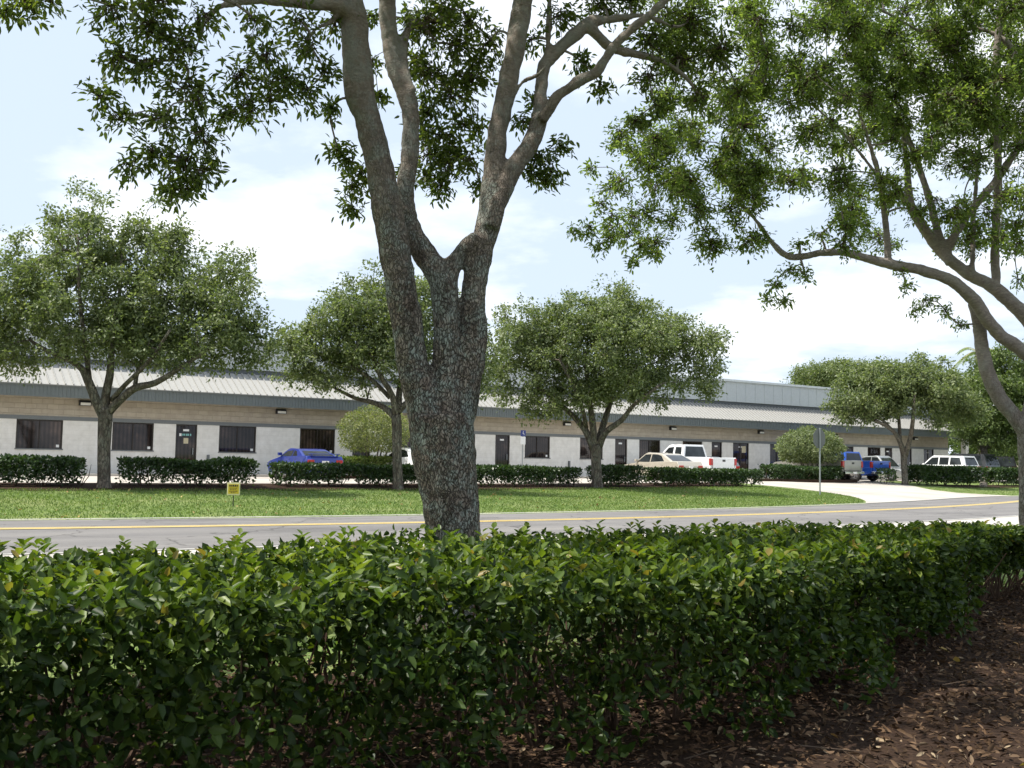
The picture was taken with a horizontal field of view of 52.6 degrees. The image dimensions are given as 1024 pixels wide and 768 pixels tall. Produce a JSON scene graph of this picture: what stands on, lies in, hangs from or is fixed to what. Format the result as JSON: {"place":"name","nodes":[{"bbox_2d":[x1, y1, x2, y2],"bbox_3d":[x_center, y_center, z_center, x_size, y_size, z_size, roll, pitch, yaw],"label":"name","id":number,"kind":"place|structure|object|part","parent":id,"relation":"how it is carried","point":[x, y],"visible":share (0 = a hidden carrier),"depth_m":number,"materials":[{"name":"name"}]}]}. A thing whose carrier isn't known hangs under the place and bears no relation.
{"place":"outdoors","nodes":[
{"label":"outdoors","id":0,"kind":"place"},
{"bbox_2d":[0,496,1018,554],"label":"road","id":1,"kind":"structure","parent":0,"point":[66,535],"depth_m":23.06,"materials":[{"name":"grey asphalt"}]},
{"bbox_2d":[0,496,989,519],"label":"kerb","id":2,"kind":"structure","parent":1,"relation":"on","point":[480,513],"depth_m":26.80,"materials":[{"name":"grey concrete"}]},
{"bbox_2d":[0,515,1017,554],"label":"kerb","id":3,"kind":"structure","parent":1,"relation":"on","point":[567,535],"depth_m":22.01,"materials":[{"name":"grey concrete"}]},
{"bbox_2d":[6,501,1018,528],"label":"road marking","id":4,"kind":"object","parent":1,"relation":"on","point":[480,521],"visible":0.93,"depth_m":23.23,"materials":[{"name":"yellow paint"}]},
{"bbox_2d":[3,516,1018,566],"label":"sidewalk","id":5,"kind":"structure","parent":0,"point":[1013,520],"depth_m":28.03,"materials":[{"name":"concrete"}]},
{"bbox_2d":[0,481,1023,693],"bbox_3d":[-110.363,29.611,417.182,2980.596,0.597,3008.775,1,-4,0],"label":"ground","id":6,"kind":"structure","parent":0,"point":[922,485],"depth_m":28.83,"materials":[{"name":"green plant"}]},
{"bbox_2d":[227,483,239,506],"bbox_3d":[-7.272,2.991,27.004,0.330,0.835,0.043,2,-4,-10],"label":"yard sign","id":7,"kind":"object","parent":6,"relation":"on","point":[233,489],"visible":0.99,"depth_m":27.00,"materials":[{"name":"yellow plastic"}]},
{"bbox_2d":[304,475,387,478],"bbox_3d":[-6.980,4.250,46.977,5.196,0.170,1.898,4,-5,-37],"label":"mulch bed","id":8,"kind":"object","parent":6,"relation":"on","point":[353,477],"visible":0.07,"depth_m":45.84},
{"bbox_2d":[335,454,391,475],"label":"hedge","id":9,"kind":"object","parent":8,"relation":"on","point":[374,460],"visible":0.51,"depth_m":46.86,"materials":[{"name":"green plant"}]},
{"bbox_2d":[335,403,409,464],"bbox_3d":[-6.310,2.618,47.470,3.607,3.554,3.843,1,-4,0],"label":"topiary shrub","id":10,"kind":"object","parent":8,"relation":"on","point":[377,426],"visible":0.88,"depth_m":46.92,"materials":[{"name":"green plant"}]},
{"bbox_2d":[0,482,750,490],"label":"mulch bed","id":11,"kind":"object","parent":6,"relation":"on","point":[174,486],"visible":0.66,"depth_m":34.68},
{"bbox_2d":[0,453,90,485],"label":"hedge","id":12,"kind":"object","parent":11,"relation":"on","point":[62,465],"visible":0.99,"depth_m":30.84,"materials":[{"name":"green plant"}]},
{"bbox_2d":[0,175,305,487],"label":"shade tree","id":13,"kind":"object","parent":11,"relation":"on","point":[126,326],"visible":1,"depth_m":31.06,"materials":[{"name":"green plant"}]},
{"bbox_2d":[114,455,259,485],"bbox_3d":[-10.382,2.795,33.232,4.384,1.087,1.411,3,-5,-31],"label":"hedge","id":14,"kind":"object","parent":11,"relation":"on","point":[208,468],"visible":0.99,"depth_m":32.96,"materials":[{"name":"green plant"}]},
{"bbox_2d":[258,256,519,490],"bbox_3d":[-4.251,-0.346,35.694,8.988,8.336,3.906,1,-4,0],"label":"shade tree","id":15,"kind":"object","parent":11,"relation":"on","point":[363,313],"visible":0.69,"depth_m":35.35,"materials":[{"name":"green plant"}]},
{"bbox_2d":[267,460,582,486],"bbox_3d":[-2.652,3.381,38.416,13.222,0.964,1.503,4,-5,-36],"label":"hedge","id":16,"kind":"object","parent":11,"relation":"on","point":[327,471],"visible":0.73,"depth_m":36.68,"materials":[{"name":"green plant"}]},
{"bbox_2d":[480,271,737,487],"bbox_3d":[3.913,-0.043,42.281,9.775,8.896,7.082,-1,-5,29],"label":"shade tree","id":17,"kind":"object","parent":11,"relation":"on","point":[620,319],"visible":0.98,"depth_m":41.43,"materials":[{"name":"green plant"}]},
{"bbox_2d":[584,463,645,486],"bbox_3d":[4.404,3.859,43.754,2.795,1.048,1.347,4,-5,-40],"label":"hedge","id":18,"kind":"object","parent":11,"relation":"on","point":[618,471],"visible":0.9,"depth_m":43.39,"materials":[{"name":"green plant"}]},
{"bbox_2d":[643,466,764,485],"bbox_3d":[8.948,4.296,47.852,7.593,1.001,1.528,5,-6,-41],"label":"hedge","id":19,"kind":"object","parent":11,"relation":"on","point":[668,475],"visible":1,"depth_m":47.12,"materials":[{"name":"green plant"}]},
{"bbox_2d":[0,0,761,629],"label":"oak tree","id":20,"kind":"object","parent":6,"relation":"on","point":[442,396],"visible":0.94,"depth_m":9.47,"materials":[{"name":"green plant"}]},
{"bbox_2d":[4,486,825,517],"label":"lawn leaves","id":21,"kind":"object","parent":6,"relation":"on","point":[354,499],"visible":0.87,"depth_m":29.97,"materials":[{"name":"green plant"}]},
{"bbox_2d":[0,322,968,479],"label":"office building","id":22,"kind":"structure","parent":6,"relation":"on","point":[263,421],"depth_m":49.55,"materials":[{"name":"white paint"}]},
{"bbox_2d":[14,419,62,449],"bbox_3d":[-19.437,2.080,42.572,1.840,1.232,0.160,4,-5,-35],"label":"window","id":23,"kind":"structure","parent":22,"relation":"in","point":[35,434],"depth_m":42.58,"materials":[{"name":"black glass"}]},
{"bbox_2d":[111,422,153,451],"bbox_3d":[-16.379,2.289,44.710,1.800,1.232,0.160,4,-5,-35],"label":"window","id":24,"kind":"structure","parent":22,"relation":"in","point":[126,436],"depth_m":44.72,"materials":[{"name":"black glass"}]},
{"bbox_2d":[175,424,196,471],"bbox_3d":[-14.516,2.951,46.010,0.950,2.300,0.110,4,-5,-35],"label":"door","id":25,"kind":"structure","parent":22,"relation":"in","point":[186,435],"depth_m":46.05,"materials":[{"name":"brown metal"}]},
{"bbox_2d":[218,426,256,452],"bbox_3d":[-12.572,2.548,47.369,1.810,1.232,0.160,4,-5,-35],"label":"window","id":26,"kind":"structure","parent":22,"relation":"in","point":[232,439],"depth_m":47.39,"materials":[{"name":"black glass"}]},
{"bbox_2d":[300,428,334,453],"bbox_3d":[-9.366,2.769,49.660,1.820,1.230,0.080,4,-5,-35],"label":"window","id":27,"kind":"structure","parent":22,"relation":"in","point":[324,439],"depth_m":49.70,"materials":[{"name":"black glass"}]},
{"bbox_2d":[352,430,367,472],"bbox_3d":[-7.472,3.432,50.952,0.950,2.300,0.080,4,-5,-35],"label":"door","id":28,"kind":"structure","parent":22,"relation":"in","point":[356,453],"depth_m":50.92,"materials":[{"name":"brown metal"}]},
{"bbox_2d":[402,432,410,447],"bbox_3d":[-5.049,3.063,52.678,1.750,1.230,0.080,4,-5,-35],"label":"window","id":29,"kind":"structure","parent":22,"relation":"in","point":[408,444],"depth_m":52.49,"materials":[{"name":"black glass"}]},
{"bbox_2d":[495,435,509,464],"bbox_3d":[-0.557,3.902,55.769,0.950,2.300,0.110,4,-5,-35],"label":"door","id":30,"kind":"structure","parent":22,"relation":"in","point":[501,441],"depth_m":55.82,"materials":[{"name":"brown metal"}]},
{"bbox_2d":[524,436,550,458],"bbox_3d":[1.378,3.498,57.124,1.780,1.232,0.160,4,-5,-35],"label":"window","id":31,"kind":"structure","parent":22,"relation":"in","point":[536,447],"depth_m":57.16,"materials":[{"name":"black glass"}]},
{"bbox_2d":[580,438,603,459],"bbox_3d":[4.528,3.713,59.327,1.760,1.232,0.160,4,-5,-35],"label":"window","id":32,"kind":"structure","parent":22,"relation":"in","point":[585,453],"depth_m":59.10,"materials":[{"name":"black glass"}]},
{"bbox_2d":[615,439,626,464],"bbox_3d":[6.336,4.371,60.585,0.940,2.300,0.110,4,-5,-35],"label":"door","id":33,"kind":"structure","parent":22,"relation":"in","point":[620,444],"depth_m":60.65,"materials":[{"name":"brown metal"}]},
{"bbox_2d":[639,440,659,458],"bbox_3d":[8.187,3.965,61.932,1.700,1.230,0.080,4,-5,-35],"label":"window","id":34,"kind":"structure","parent":22,"relation":"in","point":[645,446],"depth_m":61.91,"materials":[{"name":"black glass"}]},
{"bbox_2d":[683,441,701,444],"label":"window","id":35,"kind":"structure","parent":22,"relation":"in","point":[684,442],"depth_m":64.02,"materials":[{"name":"black glass"}]},
{"bbox_2d":[712,442,721,457],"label":"door","id":36,"kind":"structure","parent":22,"relation":"in","point":[716,446],"depth_m":65.25,"materials":[{"name":"brown metal"}]},
{"bbox_2d":[733,443,747,468],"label":"door","id":37,"kind":"structure","parent":22,"relation":"in","point":[740,450],"depth_m":66.50,"materials":[{"name":"black glass"}]},
{"bbox_2d":[770,444,782,476],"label":"door","id":38,"kind":"structure","parent":22,"relation":"in","point":[774,455],"depth_m":68.26,"materials":[{"name":"metal"}]},
{"bbox_2d":[839,447,852,451],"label":"window","id":39,"kind":"structure","parent":22,"relation":"in","point":[850,449],"depth_m":72.84,"materials":[{"name":"black glass"}]},
{"bbox_2d":[868,447,879,455],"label":"window","id":40,"kind":"structure","parent":22,"relation":"in","point":[872,451],"depth_m":74.33,"materials":[{"name":"black glass"}]},
{"bbox_2d":[885,448,891,477],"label":"door","id":41,"kind":"structure","parent":22,"relation":"in","point":[888,451],"depth_m":75.39,"materials":[{"name":"brown metal"}]},
{"bbox_2d":[907,449,911,464],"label":"window","id":42,"kind":"structure","parent":22,"relation":"in","point":[909,459],"depth_m":76.84,"materials":[{"name":"black glass"}]},
{"bbox_2d":[924,449,932,462],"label":"door","id":43,"kind":"structure","parent":22,"relation":"in","point":[928,453],"depth_m":78.15,"materials":[{"name":"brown metal"}]},
{"bbox_2d":[0,476,1004,482],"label":"parking lot","id":44,"kind":"structure","parent":6,"relation":"on","point":[91,479],"depth_m":39.36,"materials":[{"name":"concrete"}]},
{"bbox_2d":[267,448,342,477],"bbox_3d":[-8.979,3.435,44.760,1.921,1.299,4.315,4,-5,-35],"label":"coupe","id":45,"kind":"object","parent":44,"relation":"on","point":[301,455],"visible":0.43,"depth_m":43.64,"materials":[{"name":"blue paint"}]},
{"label":"side window","id":46,"kind":"part","parent":45,"relation":"part of","materials":[{"name":"grey glass"}]},
{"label":"rear window","id":47,"kind":"part","parent":45,"relation":"part of","materials":[{"name":"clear glass"}]},
{"bbox_2d":[380,447,412,475],"bbox_3d":[-4.682,3.659,47.769,2.014,1.437,4.765,4,-5,-35],"label":"sedan","id":48,"kind":"object","parent":44,"relation":"on","point":[406,455],"visible":0.08,"depth_m":46.56,"materials":[{"name":"white paint"}]},
{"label":"side window","id":49,"kind":"part","parent":48,"relation":"part of","materials":[{"name":"black glass"}]},
{"bbox_2d":[521,430,525,474],"bbox_3d":[0.559,3.751,54.527,0.320,2.620,0.076,4,-5,-35],"label":"parking sign","id":50,"kind":"object","parent":44,"relation":"on","point":[523,434],"visible":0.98,"depth_m":54.55,"materials":[{"name":"white metal"}]},
{"bbox_2d":[626,452,702,478],"bbox_3d":[7.913,4.434,55.722,2.033,1.479,4.915,4,-5,-35],"label":"sedan","id":51,"kind":"object","parent":44,"relation":"on","point":[651,459],"visible":0.3,"depth_m":54.60,"materials":[{"name":"beige paint"}]},
{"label":"side window","id":52,"kind":"part","parent":51,"relation":"part of","materials":[{"name":"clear glass"}]},
{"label":"side window","id":53,"kind":"part","parent":51,"relation":"part of","materials":[{"name":"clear glass"}]},
{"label":"rear window","id":54,"kind":"part","parent":51,"relation":"part of","materials":[{"name":"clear glass"}]},
{"bbox_2d":[646,444,736,477],"bbox_3d":[9.727,4.370,57.767,2.219,1.965,6.015,4,-5,-35],"label":"pickup truck","id":55,"kind":"object","parent":44,"relation":"on","point":[695,453],"visible":0.19,"depth_m":56.76,"materials":[{"name":"white paint"}]},
{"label":"side window","id":56,"kind":"part","parent":55,"relation":"part of","materials":[{"name":"black glass"}]},
{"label":"side window","id":57,"kind":"part","parent":55,"relation":"part of","materials":[{"name":"black glass"}]},
{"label":"rear window","id":58,"kind":"part","parent":55,"relation":"part of","materials":[{"name":"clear glass"}]},
{"bbox_2d":[707,456,739,468],"bbox_3d":[10.888,4.848,59.992,2.014,1.373,4.665,4,-5,-35],"label":"sedan","id":59,"kind":"object","parent":44,"relation":"on","point":[737,466],"visible":0.02,"depth_m":59.23,"materials":[{"name":"grey paint"}]},
{"bbox_2d":[773,453,863,478],"bbox_3d":[18.777,5.008,63.725,2.154,1.870,5.615,4,-5,-35],"label":"pickup truck","id":60,"kind":"object","parent":44,"relation":"on","point":[851,468],"visible":0.21,"depth_m":61.75,"materials":[{"name":"grey metal"}]},
{"bbox_2d":[818,452,890,480],"bbox_3d":[21.247,5.232,65.938,2.154,1.828,5.615,4,-5,-35],"label":"pickup truck","id":61,"kind":"object","parent":44,"relation":"on","point":[869,470],"visible":0.26,"depth_m":64.02,"materials":[{"name":"blue paint"}]},
{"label":"rear window","id":62,"kind":"part","parent":61,"relation":"part of","materials":[{"name":"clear glass"}]},
{"bbox_2d":[862,456,916,480],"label":"car","id":63,"kind":"object","parent":44,"relation":"on","point":[895,465],"visible":0.16,"depth_m":68.62,"materials":[{"name":"silver metal"}]},
{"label":"side window","id":64,"kind":"part","parent":63,"relation":"part of","materials":[{"name":"glass"}]},
{"bbox_2d":[920,455,978,479],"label":"estate car","id":65,"kind":"object","parent":44,"relation":"on","point":[935,460],"visible":0.12,"depth_m":70.53,"materials":[{"name":"white paint"}]},
{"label":"side window","id":66,"kind":"part","parent":65,"relation":"part of","materials":[{"name":"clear glass"}]},
{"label":"side window","id":67,"kind":"part","parent":65,"relation":"part of","materials":[{"name":"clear glass"}]},
{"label":"side window","id":68,"kind":"part","parent":65,"relation":"part of","materials":[{"name":"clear glass"}]},
{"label":"rear window","id":69,"kind":"part","parent":65,"relation":"part of","materials":[{"name":"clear glass"}]},
{"bbox_2d":[950,453,999,478],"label":"estate car","id":70,"kind":"object","parent":44,"relation":"on","point":[987,460],"visible":0.09,"depth_m":72.79,"materials":[{"name":"grey paint"}]},
{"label":"side window","id":71,"kind":"part","parent":70,"relation":"part of","materials":[{"name":"glass"}]},
{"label":"rear window","id":72,"kind":"part","parent":70,"relation":"part of","materials":[{"name":"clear glass"}]},
{"bbox_2d":[0,582,1023,767],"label":"mulch bed","id":73,"kind":"object","parent":6,"relation":"on","point":[861,745],"visible":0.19,"depth_m":5.81,"materials":[{"name":"brown wood"}]},
{"bbox_2d":[0,517,1023,767],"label":"hedge","id":74,"kind":"object","parent":73,"relation":"on","point":[74,609],"visible":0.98,"depth_m":4.84,"materials":[{"name":"green plant"}]},
{"bbox_2d":[22,583,1023,767],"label":"fallen twigs","id":75,"kind":"object","parent":73,"relation":"on","point":[415,764],"depth_m":5.47,"materials":[{"name":"brown wood"}]},
{"bbox_2d":[560,0,1023,571],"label":"oak tree","id":76,"kind":"object","parent":73,"relation":"on","point":[966,98],"visible":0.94,"depth_m":14.32,"materials":[{"name":"green plant"}]},
{"bbox_2d":[757,479,857,482],"bbox_3d":[17.272,5.646,60.397,8.796,0.170,2.199,4,-5,-33],"label":"mulch bed","id":77,"kind":"object","parent":6,"relation":"on","point":[824,481],"visible":0.69,"depth_m":59.27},
{"bbox_2d":[759,463,843,479],"bbox_3d":[16.668,5.164,59.887,5.850,1.151,1.777,3,-5,-31],"label":"hedge","id":78,"kind":"object","parent":77,"relation":"on","point":[787,471],"visible":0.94,"depth_m":59.26,"materials":[{"name":"green plant"}]},
{"bbox_2d":[773,425,848,478],"bbox_3d":[17.890,4.150,62.004,4.471,3.447,4.380,1,-4,0],"label":"topiary shrub","id":79,"kind":"object","parent":77,"relation":"on","point":[797,443],"visible":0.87,"depth_m":61.02,"materials":[{"name":"green plant"}]},
{"bbox_2d":[813,428,824,494],"bbox_3d":[13.458,3.537,45.260,0.850,3.220,0.052,4,-5,-37],"label":"traffic sign","id":80,"kind":"object","parent":6,"relation":"on","point":[819,438],"visible":0.88,"depth_m":45.27,"materials":[{"name":"metal"}]},
{"bbox_2d":[779,354,881,388],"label":"background tree","id":81,"kind":"object","parent":6,"relation":"on","point":[824,373],"visible":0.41,"depth_m":116.57,"materials":[{"name":"green plant"}]},
{"bbox_2d":[875,466,898,483],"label":"hedge","id":82,"kind":"object","parent":6,"relation":"on","point":[887,470],"visible":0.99,"depth_m":61.53,"materials":[{"name":"green plant"}]},
{"bbox_2d":[818,348,995,484],"bbox_3d":[24.056,1.994,62.291,10.802,8.470,6.749,1,-4,0],"label":"shade tree","id":83,"kind":"object","parent":6,"relation":"on","point":[889,388],"visible":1,"depth_m":61.61,"materials":[{"name":"green plant"}]},
{"bbox_2d":[955,347,992,453],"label":"palm tree","id":84,"kind":"object","parent":6,"relation":"on","point":[973,353],"visible":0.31,"depth_m":92.55,"materials":[{"name":"green plant"}]},
{"bbox_2d":[934,485,1018,487],"bbox_3d":[41.831,7.258,73.355,38.422,0.118,2.687,4,-5,-35],"label":"mulch bed","id":85,"kind":"object","parent":6,"relation":"on","point":[977,486],"visible":0.82,"depth_m":64.48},
{"bbox_2d":[907,464,983,485],"bbox_3d":[26.958,5.673,64.417,6.427,1.388,1.628,4,-5,-33],"label":"hedge","id":86,"kind":"object","parent":85,"relation":"on","point":[931,473],"visible":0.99,"depth_m":63.69,"materials":[{"name":"green plant"}]},
{"bbox_2d":[932,339,1023,486],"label":"shade tree","id":87,"kind":"object","parent":85,"relation":"on","point":[995,431],"visible":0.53,"depth_m":72.97,"materials":[{"name":"green plant"}]},
{"bbox_2d":[980,466,1018,485],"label":"hedge","id":88,"kind":"object","parent":85,"relation":"on","point":[1002,473],"visible":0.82,"depth_m":67.23,"materials":[{"name":"green plant"}]},
{"bbox_2d":[943,416,1018,464],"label":"background tree","id":89,"kind":"object","parent":6,"relation":"on","point":[955,447],"visible":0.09,"depth_m":122.89,"materials":[{"name":"green plant"}]},
{"bbox_2d":[0,0,1023,454],"label":"sky","id":90,"kind":"structure","parent":0,"point":[282,203],"materials":[{"name":"blue"}]},
{"bbox_2d":[748,481,1007,502],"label":"driveway","id":91,"kind":"structure","parent":0,"point":[871,491],"depth_m":52.76,"materials":[{"name":"concrete"}]},
{"bbox_2d":[996,456,1016,479],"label":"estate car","id":92,"kind":"object","parent":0,"point":[1005,462],"visible":0.08,"depth_m":80.62,"materials":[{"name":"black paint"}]},
{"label":"rear window","id":93,"kind":"part","parent":92,"relation":"part of","materials":[{"name":"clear glass"}]}
]}

